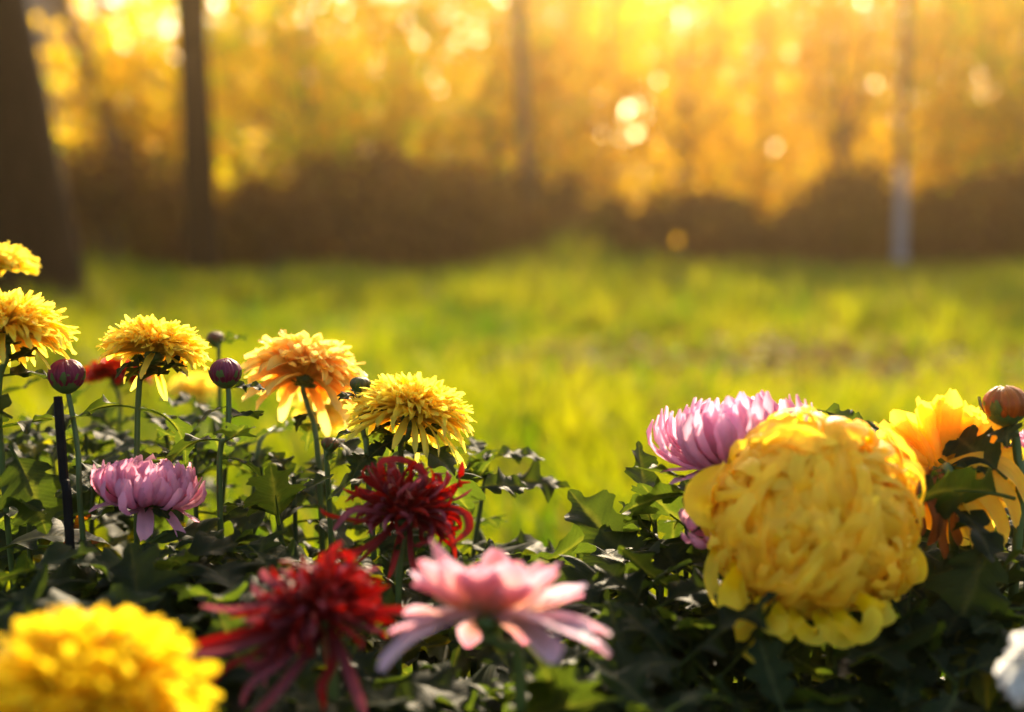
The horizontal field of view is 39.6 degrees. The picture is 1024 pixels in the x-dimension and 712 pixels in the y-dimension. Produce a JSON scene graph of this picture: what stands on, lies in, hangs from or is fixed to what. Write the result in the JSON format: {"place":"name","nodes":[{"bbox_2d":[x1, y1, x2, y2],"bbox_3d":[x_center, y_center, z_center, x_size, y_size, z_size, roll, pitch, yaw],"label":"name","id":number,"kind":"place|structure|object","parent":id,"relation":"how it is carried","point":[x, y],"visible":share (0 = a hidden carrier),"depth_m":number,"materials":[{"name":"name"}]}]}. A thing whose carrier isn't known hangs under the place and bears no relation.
{"place":"outdoors","nodes":[
{"label":"outdoors","id":0,"kind":"place"},
{"bbox_2d":[0,204,1023,676],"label":"ground","id":1,"kind":"structure","parent":0,"point":[772,366],"depth_m":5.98,"materials":[{"name":"green plant"}]},
{"bbox_2d":[0,0,87,309],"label":"tree","id":2,"kind":"object","parent":1,"relation":"on","point":[36,219],"visible":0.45,"depth_m":7.78,"materials":[{"name":"brown plant"}]},
{"bbox_2d":[28,0,66,164],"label":"tree","id":3,"kind":"object","parent":1,"relation":"on","point":[46,11],"visible":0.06,"depth_m":20.42,"materials":[{"name":"yellow plant"}]},
{"bbox_2d":[53,396,74,559],"bbox_3d":[-0.313,0.330,1.026,0.008,0.606,0.028,-5,8,-37],"label":"plant stake","id":4,"kind":"object","parent":1,"relation":"on","point":[64,480],"visible":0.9,"depth_m":1.00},
{"bbox_2d":[54,0,146,200],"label":"tree","id":5,"kind":"object","parent":1,"relation":"on","point":[69,20],"visible":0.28,"depth_m":16.68,"materials":[{"name":"brown plant"}]},
{"bbox_2d":[92,0,120,239],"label":"tree","id":6,"kind":"object","parent":1,"relation":"on","point":[99,8],"visible":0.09,"depth_m":17.53,"materials":[{"name":"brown plant"}]},
{"bbox_2d":[57,126,183,264],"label":"bush","id":7,"kind":"object","parent":1,"relation":"on","point":[124,197],"visible":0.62,"depth_m":12.22,"materials":[{"name":"brown plant"}]},
{"bbox_2d":[34,9,277,246],"bbox_3d":[-4.423,-2.622,17.222,3.119,3.071,2.338,0,7,0],"label":"golden tree","id":8,"kind":"object","parent":1,"relation":"on","point":[129,119],"visible":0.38,"depth_m":16.86,"materials":[{"name":"yellow plant"}]},
{"bbox_2d":[115,169,263,262],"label":"bush","id":9,"kind":"object","parent":1,"relation":"on","point":[163,256],"visible":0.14,"depth_m":13.69,"materials":[{"name":"brown plant"}]},
{"bbox_2d":[174,0,223,274],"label":"tree","id":10,"kind":"object","parent":1,"relation":"on","point":[202,245],"visible":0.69,"depth_m":11.43,"materials":[{"name":"brown plant"}]},
{"bbox_2d":[117,0,370,209],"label":"golden tree","id":11,"kind":"object","parent":1,"relation":"on","point":[231,176],"visible":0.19,"depth_m":19.03,"materials":[{"name":"yellow plant"}]},
{"bbox_2d":[173,174,337,268],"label":"bush","id":12,"kind":"object","parent":1,"relation":"on","point":[255,213],"visible":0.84,"depth_m":12.64,"materials":[{"name":"brown plant"}]},
{"bbox_2d":[120,0,463,252],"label":"golden tree","id":13,"kind":"object","parent":1,"relation":"on","point":[233,51],"visible":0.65,"depth_m":15.40,"materials":[{"name":"yellow plant"}]},
{"bbox_2d":[260,131,435,259],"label":"bush","id":14,"kind":"object","parent":1,"relation":"on","point":[370,193],"visible":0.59,"depth_m":13.94,"materials":[{"name":"brown plant"}]},
{"bbox_2d":[224,0,490,213],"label":"golden tree","id":15,"kind":"object","parent":1,"relation":"on","point":[359,53],"visible":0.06,"depth_m":21.16,"materials":[{"name":"yellow plant"}]},
{"bbox_2d":[264,0,557,194],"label":"golden tree","id":16,"kind":"object","parent":1,"relation":"on","point":[425,12],"visible":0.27,"depth_m":17.84,"materials":[{"name":"yellow plant"}]},
{"bbox_2d":[352,149,538,269],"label":"bush","id":17,"kind":"object","parent":1,"relation":"on","point":[426,238],"visible":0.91,"depth_m":12.59,"materials":[{"name":"brown plant"}]},
{"bbox_2d":[358,0,642,246],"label":"golden tree","id":18,"kind":"object","parent":1,"relation":"on","point":[499,77],"visible":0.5,"depth_m":16.25,"materials":[{"name":"yellow plant"}]},
{"bbox_2d":[2,257,1023,534],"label":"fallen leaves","id":19,"kind":"object","parent":1,"relation":"on","point":[776,347],"visible":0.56,"depth_m":5.66,"materials":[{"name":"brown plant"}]},
{"bbox_2d":[441,161,600,260],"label":"bush","id":20,"kind":"object","parent":1,"relation":"on","point":[567,201],"visible":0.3,"depth_m":13.73,"materials":[{"name":"brown plant"}]},
{"bbox_2d":[511,0,535,245],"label":"tree","id":21,"kind":"object","parent":1,"relation":"on","point":[519,34],"visible":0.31,"depth_m":13.50,"materials":[{"name":"brown plant"}]},
{"bbox_2d":[523,0,535,209],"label":"tree","id":22,"kind":"object","parent":1,"relation":"on","point":[529,22],"visible":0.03,"depth_m":25.50,"materials":[{"name":"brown plant"}]},
{"bbox_2d":[60,0,1023,218],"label":"wood","id":23,"kind":"object","parent":1,"relation":"on","point":[113,10],"visible":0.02,"depth_m":37.42,"materials":[{"name":"yellow plant"}]},
{"bbox_2d":[406,0,703,212],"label":"golden tree","id":24,"kind":"object","parent":1,"relation":"on","point":[555,131],"visible":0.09,"depth_m":20.88,"materials":[{"name":"yellow plant"}]},
{"bbox_2d":[514,196,670,261],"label":"bush","id":25,"kind":"object","parent":1,"relation":"on","point":[618,216],"visible":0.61,"depth_m":12.58,"materials":[{"name":"brown plant"}]},
{"bbox_2d":[465,0,765,211],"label":"golden tree","id":26,"kind":"object","parent":1,"relation":"on","point":[592,63],"visible":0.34,"depth_m":17.09,"materials":[{"name":"yellow plant"}]},
{"bbox_2d":[633,185,745,258],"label":"bush","id":27,"kind":"object","parent":1,"relation":"on","point":[661,219],"visible":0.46,"depth_m":14.28,"materials":[{"name":"brown plant"}]},
{"bbox_2d":[538,0,857,250],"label":"golden tree","id":28,"kind":"object","parent":1,"relation":"on","point":[690,143],"visible":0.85,"depth_m":15.70,"materials":[{"name":"yellow plant"}]},
{"bbox_2d":[600,0,829,197],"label":"golden tree","id":29,"kind":"object","parent":1,"relation":"on","point":[743,46],"visible":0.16,"depth_m":21.77,"materials":[{"name":"yellow plant"}]},
{"bbox_2d":[690,191,825,264],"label":"bush","id":30,"kind":"object","parent":1,"relation":"on","point":[737,226],"visible":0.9,"depth_m":12.90,"materials":[{"name":"brown plant"}]},
{"bbox_2d":[614,0,923,219],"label":"golden tree","id":31,"kind":"object","parent":1,"relation":"on","point":[778,114],"visible":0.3,"depth_m":18.03,"materials":[{"name":"yellow plant"}]},
{"bbox_2d":[790,159,894,261],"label":"bush","id":32,"kind":"object","parent":1,"relation":"on","point":[872,230],"visible":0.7,"depth_m":13.86,"materials":[{"name":"brown plant"}]},
{"bbox_2d":[691,0,1014,248],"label":"golden tree","id":33,"kind":"object","parent":1,"relation":"on","point":[841,131],"visible":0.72,"depth_m":16.10,"materials":[{"name":"yellow plant"}]},
{"bbox_2d":[863,4,875,173],"bbox_3d":[6.292,-6.396,24.798,4.322,8.428,3.866,0,7,0],"label":"tree","id":34,"kind":"object","parent":1,"relation":"on","point":[872,150],"visible":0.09,"depth_m":25.16,"materials":[{"name":"orange plant"}]},
{"bbox_2d":[780,0,1016,198],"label":"golden tree","id":35,"kind":"object","parent":1,"relation":"on","point":[890,131],"visible":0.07,"depth_m":21.43,"materials":[{"name":"yellow plant"}]},
{"bbox_2d":[893,0,910,261],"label":"tree","id":36,"kind":"object","parent":1,"relation":"on","point":[900,234],"visible":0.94,"depth_m":13.65,"materials":[{"name":"brown plant"}]},
{"bbox_2d":[783,0,1023,213],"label":"golden tree","id":37,"kind":"object","parent":1,"relation":"on","point":[1017,16],"visible":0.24,"depth_m":17.15,"materials":[{"name":"yellow plant"}]},
{"bbox_2d":[847,167,973,256],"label":"bush","id":38,"kind":"object","parent":1,"relation":"on","point":[918,206],"visible":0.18,"depth_m":14.48,"materials":[{"name":"brown plant"}]},
{"bbox_2d":[877,0,1023,198],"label":"golden tree","id":39,"kind":"object","parent":1,"relation":"on","point":[1007,143],"visible":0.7,"depth_m":15.79,"materials":[{"name":"yellow plant"}]},
{"bbox_2d":[907,164,1023,260],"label":"bush","id":40,"kind":"object","parent":1,"relation":"on","point":[953,220],"visible":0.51,"depth_m":13.89,"materials":[{"name":"brown plant"}]},
{"bbox_2d":[922,0,1023,221],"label":"golden tree","id":41,"kind":"object","parent":1,"relation":"on","point":[1015,47],"visible":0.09,"depth_m":18.67,"materials":[{"name":"orange plant"}]},
{"bbox_2d":[957,152,1023,265],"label":"bush","id":42,"kind":"object","parent":1,"relation":"on","point":[1005,232],"visible":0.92,"depth_m":12.77,"materials":[{"name":"brown plant"}]},
{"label":"soil","id":43,"kind":"structure","parent":1,"relation":"on","visible":0},
{"bbox_2d":[0,241,42,590],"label":"chrysanthemum","id":44,"kind":"object","parent":43,"relation":"on","point":[15,258],"visible":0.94,"depth_m":1.25,"materials":[{"name":"yellow plant"}]},
{"bbox_2d":[0,287,92,597],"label":"chrysanthemum","id":45,"kind":"object","parent":43,"relation":"on","point":[28,323],"visible":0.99,"depth_m":1.01,"materials":[{"name":"yellow plant"}]},
{"bbox_2d":[0,384,108,593],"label":"chrysanthemum plant","id":46,"kind":"object","parent":43,"relation":"on","point":[33,486],"visible":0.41,"depth_m":1.01,"materials":[{"name":"green plant"}]},
{"bbox_2d":[47,358,100,567],"bbox_3d":[-0.315,0.279,1.066,0.046,0.558,0.044,-3,7,-25],"label":"chrysanthemum bud","id":47,"kind":"object","parent":43,"relation":"on","point":[67,377],"visible":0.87,"depth_m":1.03,"materials":[{"name":"red plant"}]},
{"bbox_2d":[0,541,163,652],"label":"chrysanthemum plant","id":48,"kind":"object","parent":43,"relation":"on","point":[40,593],"visible":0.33,"depth_m":0.87,"materials":[{"name":"green plant"}]},
{"bbox_2d":[0,603,221,711],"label":"chrysanthemum","id":49,"kind":"object","parent":43,"relation":"on","point":[69,658],"visible":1,"depth_m":0.63,"materials":[{"name":"yellow plant"}]},
{"bbox_2d":[12,405,215,588],"bbox_3d":[-0.358,0.293,1.263,0.286,0.485,0.217,6,9,41],"label":"chrysanthemum plant","id":50,"kind":"object","parent":43,"relation":"on","point":[118,523],"visible":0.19,"depth_m":1.25,"materials":[{"name":"green plant"}]},
{"bbox_2d":[84,357,153,542],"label":"chrysanthemum","id":51,"kind":"object","parent":43,"relation":"on","point":[104,369],"visible":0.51,"depth_m":1.41,"materials":[{"name":"red plant"}]},
{"bbox_2d":[66,314,211,545],"bbox_3d":[-0.272,0.261,1.086,0.093,0.589,0.098,6,9,40],"label":"chrysanthemum","id":52,"kind":"object","parent":43,"relation":"on","point":[150,345],"visible":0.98,"depth_m":1.05,"materials":[{"name":"yellow plant"}]},
{"bbox_2d":[48,521,261,641],"bbox_3d":[-0.228,0.345,0.934,0.244,0.458,0.327,-3,7,-21],"label":"chrysanthemum plant","id":53,"kind":"object","parent":43,"relation":"on","point":[145,567],"visible":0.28,"depth_m":0.93,"materials":[{"name":"green plant"}]},
{"bbox_2d":[88,453,242,557],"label":"chrysanthemum","id":54,"kind":"object","parent":43,"relation":"on","point":[146,489],"visible":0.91,"depth_m":1.01,"materials":[{"name":"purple plant"}]},
{"bbox_2d":[95,405,286,580],"bbox_3d":[-0.273,0.290,1.248,0.202,0.494,0.264,-5,8,-36],"label":"chrysanthemum plant","id":55,"kind":"object","parent":43,"relation":"on","point":[201,450],"visible":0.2,"depth_m":1.22,"materials":[{"name":"green plant"}]},
{"bbox_2d":[166,373,216,518],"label":"chrysanthemum","id":56,"kind":"object","parent":43,"relation":"on","point":[200,386],"visible":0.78,"depth_m":1.74,"materials":[{"name":"yellow plant"}]},
{"bbox_2d":[159,331,247,478],"bbox_3d":[-0.281,0.251,1.320,0.080,0.553,0.044,-4,8,-31],"label":"flower bud","id":57,"kind":"object","parent":43,"relation":"on","point":[216,339],"visible":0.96,"depth_m":1.29,"materials":[{"name":"green plant"}]},
{"bbox_2d":[161,358,265,561],"bbox_3d":[-0.219,0.279,1.069,0.079,0.557,0.086,0,7,0],"label":"chrysanthemum bud","id":58,"kind":"object","parent":43,"relation":"on","point":[225,373],"visible":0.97,"depth_m":1.04,"materials":[{"name":"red plant"}]},
{"bbox_2d":[72,518,407,701],"bbox_3d":[-0.168,0.348,0.960,0.286,0.445,0.292,0,7,0],"label":"chrysanthemum plant","id":59,"kind":"object","parent":43,"relation":"on","point":[232,582],"visible":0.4,"depth_m":0.93,"materials":[{"name":"green plant"}]},
{"bbox_2d":[191,386,352,540],"bbox_3d":[-0.202,0.274,1.343,0.093,0.502,0.267,2,7,17],"label":"chrysanthemum","id":60,"kind":"object","parent":43,"relation":"on","point":[335,420],"visible":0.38,"depth_m":1.32,"materials":[{"name":"yellow plant"}]},
{"bbox_2d":[216,329,370,553],"bbox_3d":[-0.177,0.259,1.186,0.127,0.568,0.104,0,7,0],"label":"chrysanthemum","id":61,"kind":"object","parent":43,"relation":"on","point":[319,370],"visible":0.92,"depth_m":1.15,"materials":[{"name":"orange plant"}]},
{"bbox_2d":[214,446,386,653],"bbox_3d":[-0.180,0.304,1.157,0.229,0.488,0.256,0,7,0],"label":"chrysanthemum plant","id":62,"kind":"object","parent":43,"relation":"on","point":[277,492],"visible":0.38,"depth_m":1.15,"materials":[{"name":"green plant"}]},
{"bbox_2d":[190,541,412,711],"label":"chrysanthemum","id":63,"kind":"object","parent":43,"relation":"on","point":[327,593],"visible":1,"depth_m":0.78,"materials":[{"name":"red plant"}]},
{"bbox_2d":[307,437,339,547],"bbox_3d":[-0.144,0.306,1.114,0.016,0.493,0.041,-6,9,-44],"label":"flower bud","id":64,"kind":"object","parent":43,"relation":"on","point":[326,442],"visible":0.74,"depth_m":1.08,"materials":[{"name":"green plant"}]},
{"bbox_2d":[179,610,506,711],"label":"chrysanthemum plant","id":65,"kind":"object","parent":43,"relation":"on","point":[299,694],"visible":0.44,"depth_m":0.83,"materials":[{"name":"green plant"}]},
{"bbox_2d":[327,377,396,558],"bbox_3d":[-0.106,0.285,1.074,0.065,0.543,0.055,-6,9,-41],"label":"chrysanthemum bud","id":66,"kind":"object","parent":43,"relation":"on","point":[358,462],"visible":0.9,"depth_m":1.04,"materials":[{"name":"green plant"}]},
{"bbox_2d":[313,456,473,675],"bbox_3d":[-0.086,0.316,0.982,0.119,0.504,0.092,-1,7,-6],"label":"chrysanthemum","id":67,"kind":"object","parent":43,"relation":"on","point":[407,505],"visible":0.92,"depth_m":0.94,"materials":[{"name":"red plant"}]},
{"bbox_2d":[326,372,485,671],"bbox_3d":[-0.071,0.282,1.081,0.116,0.548,0.101,-5,8,-35],"label":"chrysanthemum","id":68,"kind":"object","parent":43,"relation":"on","point":[426,409],"visible":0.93,"depth_m":1.03,"materials":[{"name":"yellow plant"}]},
{"bbox_2d":[333,437,570,675],"bbox_3d":[-0.068,0.306,1.213,0.233,0.469,0.170,0,7,0],"label":"chrysanthemum plant","id":69,"kind":"object","parent":43,"relation":"on","point":[531,478],"visible":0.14,"depth_m":1.20,"materials":[{"name":"green plant"}]},
{"bbox_2d":[366,466,583,711],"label":"chrysanthemum plant","id":70,"kind":"object","parent":43,"relation":"on","point":[440,646],"visible":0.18,"depth_m":1.05,"materials":[{"name":"green plant"}]},
{"bbox_2d":[377,538,611,711],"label":"chrysanthemum","id":71,"kind":"object","parent":43,"relation":"on","point":[492,593],"visible":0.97,"depth_m":0.74,"materials":[{"name":"pink plant"}]},
{"bbox_2d":[352,627,681,711],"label":"chrysanthemum plant","id":72,"kind":"object","parent":43,"relation":"on","point":[549,689],"visible":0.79,"depth_m":0.84,"materials":[{"name":"green plant"}]},
{"bbox_2d":[447,557,698,693],"bbox_3d":[0.049,0.355,1.080,0.261,0.404,0.369,0,7,0],"label":"chrysanthemum plant","id":73,"kind":"object","parent":43,"relation":"on","point":[582,664],"visible":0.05,"depth_m":1.00,"materials":[{"name":"green plant"}]},
{"bbox_2d":[599,441,736,687],"bbox_3d":[0.129,0.308,1.133,0.258,0.484,0.252,0,7,0],"label":"chrysanthemum plant","id":74,"kind":"object","parent":43,"relation":"on","point":[644,479],"visible":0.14,"depth_m":1.09,"materials":[{"name":"green plant"}]},
{"bbox_2d":[549,477,802,711],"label":"chrysanthemum plant","id":75,"kind":"object","parent":43,"relation":"on","point":[624,568],"visible":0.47,"depth_m":0.97,"materials":[{"name":"green plant"}]},
{"bbox_2d":[635,390,812,532],"bbox_3d":[0.157,0.291,1.015,0.121,0.544,0.154,4,8,33],"label":"chrysanthemum","id":76,"kind":"object","parent":43,"relation":"on","point":[699,435],"visible":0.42,"depth_m":0.96,"materials":[{"name":"pink plant"}]},
{"bbox_2d":[678,508,799,691],"bbox_3d":[0.152,0.329,0.964,0.080,0.482,0.085,0,7,0],"label":"chrysanthemum","id":77,"kind":"object","parent":43,"relation":"on","point":[692,526],"visible":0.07,"depth_m":0.94,"materials":[{"name":"pink plant"}]},
{"bbox_2d":[573,592,927,711],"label":"chrysanthemum plant","id":78,"kind":"object","parent":43,"relation":"on","point":[623,622],"visible":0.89,"depth_m":0.86,"materials":[{"name":"green plant"}]},
{"bbox_2d":[683,406,927,685],"bbox_3d":[0.192,0.301,0.939,0.143,0.543,0.156,4,8,29],"label":"chrysanthemum","id":79,"kind":"object","parent":43,"relation":"on","point":[810,521],"visible":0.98,"depth_m":0.87,"materials":[{"name":"yellow plant"}]},
{"bbox_2d":[691,630,979,711],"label":"chrysanthemum plant","id":80,"kind":"object","parent":43,"relation":"on","point":[769,672],"visible":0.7,"depth_m":0.87,"materials":[{"name":"green plant"}]},
{"bbox_2d":[733,530,1023,711],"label":"chrysanthemum plant","id":81,"kind":"object","parent":43,"relation":"on","point":[913,648],"visible":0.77,"depth_m":0.89,"materials":[{"name":"green plant"}]},
{"bbox_2d":[787,403,1023,685],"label":"chrysanthemum plant","id":82,"kind":"object","parent":43,"relation":"on","point":[833,409],"visible":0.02,"depth_m":1.06,"materials":[{"name":"green plant"}]},
{"bbox_2d":[876,388,1023,562],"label":"chrysanthemum","id":83,"kind":"object","parent":43,"relation":"on","point":[927,431],"visible":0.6,"depth_m":0.98,"materials":[{"name":"yellow plant"}]},
{"bbox_2d":[905,424,1023,710],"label":"chrysanthemum plant","id":84,"kind":"object","parent":43,"relation":"on","point":[953,490],"visible":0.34,"depth_m":0.94,"materials":[{"name":"green plant"}]},
{"bbox_2d":[978,385,1023,599],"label":"chrysanthemum bud","id":85,"kind":"object","parent":43,"relation":"on","point":[1002,406],"visible":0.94,"depth_m":0.98,"materials":[{"name":"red plant"}]},
{"bbox_2d":[994,631,1023,711],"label":"chrysanthemum","id":86,"kind":"object","parent":43,"relation":"on","point":[1009,670],"visible":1,"depth_m":0.72,"materials":[{"name":"white plant"}]},
{"bbox_2d":[995,430,1023,597],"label":"chrysanthemum","id":87,"kind":"object","parent":43,"relation":"on","point":[1009,518],"visible":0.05,"depth_m":1.04,"materials":[{"name":"green plant"}]},
{"bbox_2d":[61,0,1017,195],"label":"sky","id":88,"kind":"structure","parent":0,"point":[170,29],"materials":[{"name":"yellow"}]}
]}

